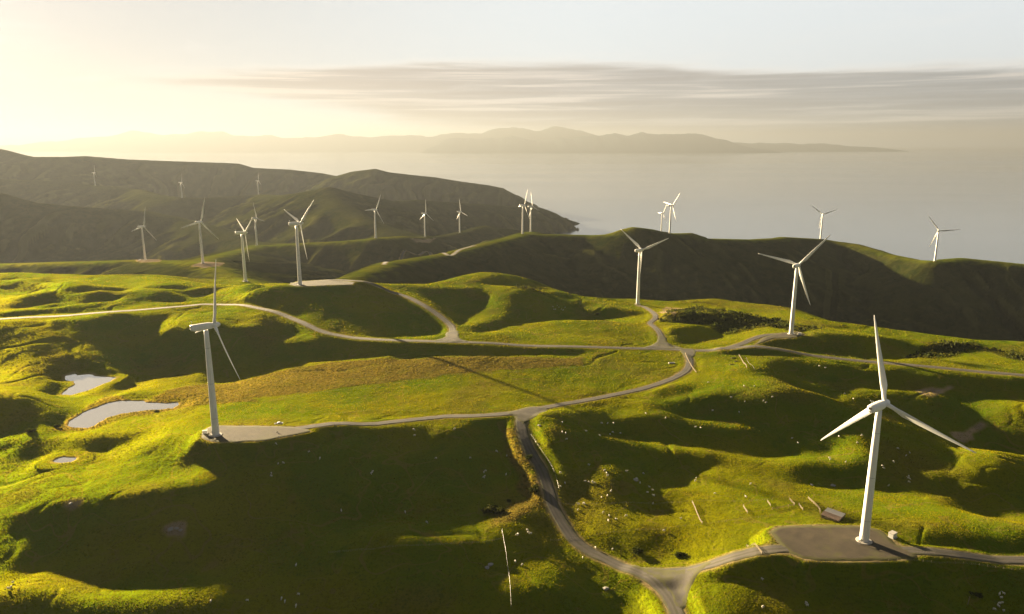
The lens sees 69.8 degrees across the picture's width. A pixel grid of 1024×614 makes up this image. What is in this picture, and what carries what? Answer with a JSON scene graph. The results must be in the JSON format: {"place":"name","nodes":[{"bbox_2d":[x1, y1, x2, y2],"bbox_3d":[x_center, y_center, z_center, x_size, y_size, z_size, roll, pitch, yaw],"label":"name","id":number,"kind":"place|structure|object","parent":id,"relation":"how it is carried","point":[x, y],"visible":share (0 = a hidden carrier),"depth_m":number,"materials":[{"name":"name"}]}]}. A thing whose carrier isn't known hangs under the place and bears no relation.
{"place":"outdoors","nodes":[
{"label":"outdoors","id":0,"kind":"place"},
{"bbox_2d":[53,457,75,462],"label":"pond","id":1,"kind":"structure","parent":0,"point":[63,460],"depth_m":439.30,"materials":[{"name":"grey liquid"}]},
{"bbox_2d":[62,373,115,394],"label":"pond","id":2,"kind":"structure","parent":0,"point":[86,382],"depth_m":601.00,"materials":[{"name":"grey liquid"}]},
{"bbox_2d":[68,401,178,427],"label":"pond","id":3,"kind":"structure","parent":0,"point":[90,418],"depth_m":524.84,"materials":[{"name":"grey liquid"}]},
{"bbox_2d":[313,279,455,330],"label":"gravel road","id":4,"kind":"structure","parent":0,"point":[451,326],"depth_m":793.34,"materials":[{"name":"grey gravel"}]},
{"bbox_2d":[383,245,475,263],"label":"gravel road","id":5,"kind":"structure","parent":0,"point":[430,253],"depth_m":1465.70,"materials":[{"name":"grey gravel"}]},
{"bbox_2d":[434,330,467,341],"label":"gravel road","id":6,"kind":"structure","parent":0,"point":[452,336],"depth_m":681.89,"materials":[{"name":"grey gravel"}]},
{"bbox_2d":[0,126,908,151],"bbox_3d":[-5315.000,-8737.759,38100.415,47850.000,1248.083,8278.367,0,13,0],"label":"mountains","id":7,"kind":"structure","parent":0,"point":[140,141],"depth_m":36163.27,"materials":[{"name":"beige stone"}]},
{"bbox_2d":[295,356,692,428],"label":"gravel road","id":8,"kind":"structure","parent":0,"point":[687,368],"depth_m":500.20,"materials":[{"name":"grey gravel"}]},
{"bbox_2d":[0,149,1023,613],"bbox_3d":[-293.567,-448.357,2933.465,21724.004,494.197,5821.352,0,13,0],"label":"hills","id":9,"kind":"structure","parent":0,"point":[62,219],"depth_m":546.64,"materials":[{"name":"green plant"}]},
{"bbox_2d":[25,428,36,432],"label":"gorse bush","id":10,"kind":"object","parent":9,"relation":"on","point":[29,430],"visible":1,"depth_m":475.48,"materials":[{"name":"green plant"}]},
{"bbox_2d":[131,212,153,259],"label":"wind turbine","id":11,"kind":"object","parent":9,"relation":"on","point":[144,252],"visible":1,"depth_m":1466.30,"materials":[{"name":"paint"}]},
{"bbox_2d":[182,198,216,262],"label":"wind turbine","id":12,"kind":"object","parent":9,"relation":"on","point":[201,245],"visible":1,"depth_m":1196.16,"materials":[{"name":"paint"}]},
{"bbox_2d":[235,218,251,281],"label":"wind turbine","id":13,"kind":"object","parent":9,"relation":"on","point":[245,232],"visible":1,"depth_m":1006.29,"materials":[{"name":"paint"}]},
{"bbox_2d":[201,425,309,442],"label":"gravel pad","id":14,"kind":"object","parent":9,"relation":"on","point":[236,434],"visible":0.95,"depth_m":442.37,"materials":[{"name":"grey gravel"}]},
{"bbox_2d":[190,264,239,436],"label":"wind turbine","id":15,"kind":"object","parent":14,"relation":"on","point":[214,324],"visible":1,"depth_m":428.95,"materials":[{"name":"paint"}]},
{"bbox_2d":[251,204,262,244],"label":"wind turbine","id":16,"kind":"object","parent":9,"relation":"on","point":[256,218],"visible":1,"depth_m":1840.12,"materials":[{"name":"paint"}]},
{"bbox_2d":[289,280,353,286],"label":"gravel pad","id":17,"kind":"object","parent":9,"relation":"on","point":[320,283],"visible":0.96,"depth_m":815.12,"materials":[{"name":"grey gravel"}]},
{"bbox_2d":[285,200,313,284],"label":"wind turbine","id":18,"kind":"object","parent":17,"relation":"on","point":[298,222],"visible":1,"depth_m":798.79,"materials":[{"name":"paint"}]},
{"bbox_2d":[369,195,383,237],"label":"wind turbine","id":19,"kind":"object","parent":9,"relation":"on","point":[375,218],"visible":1,"depth_m":1742.97,"materials":[{"name":"paint"}]},
{"bbox_2d":[328,538,499,552],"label":"wire fence","id":20,"kind":"object","parent":9,"relation":"on","point":[420,545],"visible":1,"depth_m":357.57,"materials":[{"name":"grey metal"}]},
{"bbox_2d":[269,367,565,400],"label":"wire fence","id":21,"kind":"object","parent":9,"relation":"on","point":[427,377],"visible":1,"depth_m":585.47,"materials":[{"name":"grey metal"}]},
{"bbox_2d":[421,213,428,236],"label":"wind turbine","id":22,"kind":"object","parent":9,"relation":"on","point":[424,224],"visible":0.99,"depth_m":2126.51,"materials":[{"name":"paint"}]},
{"bbox_2d":[457,200,465,232],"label":"wind turbine","id":23,"kind":"object","parent":9,"relation":"on","point":[459,217],"visible":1,"depth_m":2330.48,"materials":[{"name":"paint"}]},
{"bbox_2d":[481,504,507,514],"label":"gorse bush","id":24,"kind":"object","parent":9,"relation":"on","point":[488,509],"visible":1,"depth_m":401.30,"materials":[{"name":"green plant"}]},
{"bbox_2d":[0,274,1022,613],"bbox_3d":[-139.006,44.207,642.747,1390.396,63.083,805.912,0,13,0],"label":"rush tussock","id":25,"kind":"object","parent":9,"relation":"on","point":[452,422],"visible":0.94,"depth_m":543.10,"materials":[{"name":"plant"}]},
{"bbox_2d":[519,190,529,233],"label":"wind turbine","id":26,"kind":"object","parent":9,"relation":"on","point":[522,205],"visible":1,"depth_m":1739.53,"materials":[{"name":"paint"}]},
{"bbox_2d":[528,197,537,231],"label":"wind turbine","id":27,"kind":"object","parent":9,"relation":"on","point":[532,206],"visible":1,"depth_m":1981.06,"materials":[{"name":"paint"}]},
{"bbox_2d":[528,484,538,492],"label":"gorse bush","id":28,"kind":"object","parent":9,"relation":"on","point":[534,488],"visible":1,"depth_m":420.42,"materials":[{"name":"green plant"}]},
{"bbox_2d":[631,545,642,553],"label":"gorse bush","id":29,"kind":"object","parent":9,"relation":"on","point":[635,550],"visible":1,"depth_m":366.40,"materials":[{"name":"green plant"}]},
{"bbox_2d":[622,230,667,304],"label":"wind turbine","id":30,"kind":"object","parent":9,"relation":"on","point":[640,250],"visible":1,"depth_m":903.05,"materials":[{"name":"paint"}]},
{"bbox_2d":[566,499,755,505],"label":"wire fence","id":31,"kind":"object","parent":9,"relation":"on","point":[659,503],"visible":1,"depth_m":406.62,"materials":[{"name":"grey metal"}]},
{"bbox_2d":[550,514,772,540],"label":"wire fence","id":32,"kind":"object","parent":9,"relation":"on","point":[657,529],"visible":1,"depth_m":380.89,"materials":[{"name":"grey metal"}]},
{"bbox_2d":[664,195,678,233],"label":"wind turbine","id":33,"kind":"object","parent":9,"relation":"on","point":[669,205],"visible":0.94,"depth_m":1762.11,"materials":[{"name":"paint"}]},
{"bbox_2d":[673,551,687,557],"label":"gorse bush","id":34,"kind":"object","parent":9,"relation":"on","point":[678,554],"visible":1,"depth_m":360.55,"materials":[{"name":"green plant"}]},
{"bbox_2d":[514,284,1023,359],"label":"gorse scrub","id":35,"kind":"object","parent":9,"relation":"on","point":[693,309],"visible":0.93,"depth_m":770.35,"materials":[{"name":"green plant"}]},
{"bbox_2d":[756,332,803,344],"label":"gravel pad","id":36,"kind":"object","parent":9,"relation":"on","point":[779,335],"visible":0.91,"depth_m":701.68,"materials":[{"name":"grey gravel"}]},
{"bbox_2d":[761,234,830,334],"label":"wind turbine","id":37,"kind":"object","parent":36,"relation":"on","point":[796,266],"visible":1,"depth_m":700.95,"materials":[{"name":"paint"}]},
{"bbox_2d":[811,205,836,238],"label":"wind turbine","id":38,"kind":"object","parent":9,"relation":"on","point":[821,222],"visible":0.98,"depth_m":2018.58,"materials":[{"name":"paint"}]},
{"bbox_2d":[820,507,845,522],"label":"stock shed","id":39,"kind":"structure","parent":9,"relation":"on","point":[835,515],"depth_m":376.27,"materials":[{"name":"grey metal"}]},
{"bbox_2d":[770,525,916,560],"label":"gravel pad","id":40,"kind":"object","parent":9,"relation":"on","point":[829,543],"visible":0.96,"depth_m":342.01,"materials":[{"name":"grey gravel"}]},
{"bbox_2d":[888,530,897,538],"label":"transformer kiosk","id":41,"kind":"object","parent":40,"relation":"on","point":[892,534],"visible":1,"depth_m":348.03,"materials":[{"name":"paint"}]},
{"bbox_2d":[820,316,975,544],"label":"wind turbine","id":42,"kind":"object","parent":40,"relation":"on","point":[877,407],"visible":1,"depth_m":333.61,"materials":[{"name":"paint"}]},
{"bbox_2d":[929,217,959,260],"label":"wind turbine","id":43,"kind":"object","parent":9,"relation":"on","point":[937,235],"visible":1,"depth_m":1635.26,"materials":[{"name":"paint"}]},
{"bbox_2d":[968,591,982,597],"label":"gorse bush","id":44,"kind":"object","parent":9,"relation":"on","point":[979,595],"visible":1,"depth_m":317.75,"materials":[{"name":"green plant"}]},
{"bbox_2d":[0,304,1023,375],"bbox_3d":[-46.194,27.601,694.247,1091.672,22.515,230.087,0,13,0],"label":"gravel road","id":45,"kind":"structure","parent":0,"point":[304,323],"depth_m":675.27,"materials":[{"name":"grey gravel"}]},
{"bbox_2d":[0,0,1023,147],"label":"sky","id":46,"kind":"structure","parent":0,"point":[861,73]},
{"bbox_2d":[16,148,1023,263],"bbox_3d":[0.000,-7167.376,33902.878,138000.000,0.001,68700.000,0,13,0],"label":"sea","id":47,"kind":"structure","parent":0,"point":[891,202],"depth_m":6647.75,"materials":[{"name":"grey liquid"}]},
{"bbox_2d":[507,406,547,423],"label":"gravel road","id":48,"kind":"structure","parent":0,"point":[524,415],"depth_m":499.77,"materials":[{"name":"grey gravel"}]},
{"bbox_2d":[516,419,684,613],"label":"gravel road","id":49,"kind":"structure","parent":0,"point":[578,542],"depth_m":385.10,"materials":[{"name":"grey gravel"}]},
{"bbox_2d":[422,132,780,152],"bbox_3d":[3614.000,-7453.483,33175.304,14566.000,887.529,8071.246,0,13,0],"label":"mountains","id":50,"kind":"structure","parent":0,"point":[641,142],"depth_m":30979.47,"materials":[{"name":"beige stone"}]},
{"bbox_2d":[638,305,663,335],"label":"gravel road","id":51,"kind":"structure","parent":0,"point":[656,328],"depth_m":784.96,"materials":[{"name":"grey gravel"}]},
{"bbox_2d":[644,335,681,348],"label":"gravel road","id":52,"kind":"structure","parent":0,"point":[661,343],"depth_m":693.05,"materials":[{"name":"grey gravel"}]},
{"bbox_2d":[629,562,710,608],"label":"gravel road","id":53,"kind":"structure","parent":0,"point":[678,584],"depth_m":341.16,"materials":[{"name":"grey gravel"}]},
{"bbox_2d":[679,348,695,357],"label":"gravel road","id":54,"kind":"structure","parent":0,"point":[690,353],"depth_m":669.22,"materials":[{"name":"grey gravel"}]},
{"bbox_2d":[724,333,778,348],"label":"gravel road","id":55,"kind":"structure","parent":0,"point":[746,341],"depth_m":688.38,"materials":[{"name":"grey gravel"}]},
{"bbox_2d":[642,545,1023,574],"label":"gravel road","id":56,"kind":"structure","parent":0,"point":[742,554],"depth_m":339.38,"materials":[{"name":"grey gravel"}]}
]}

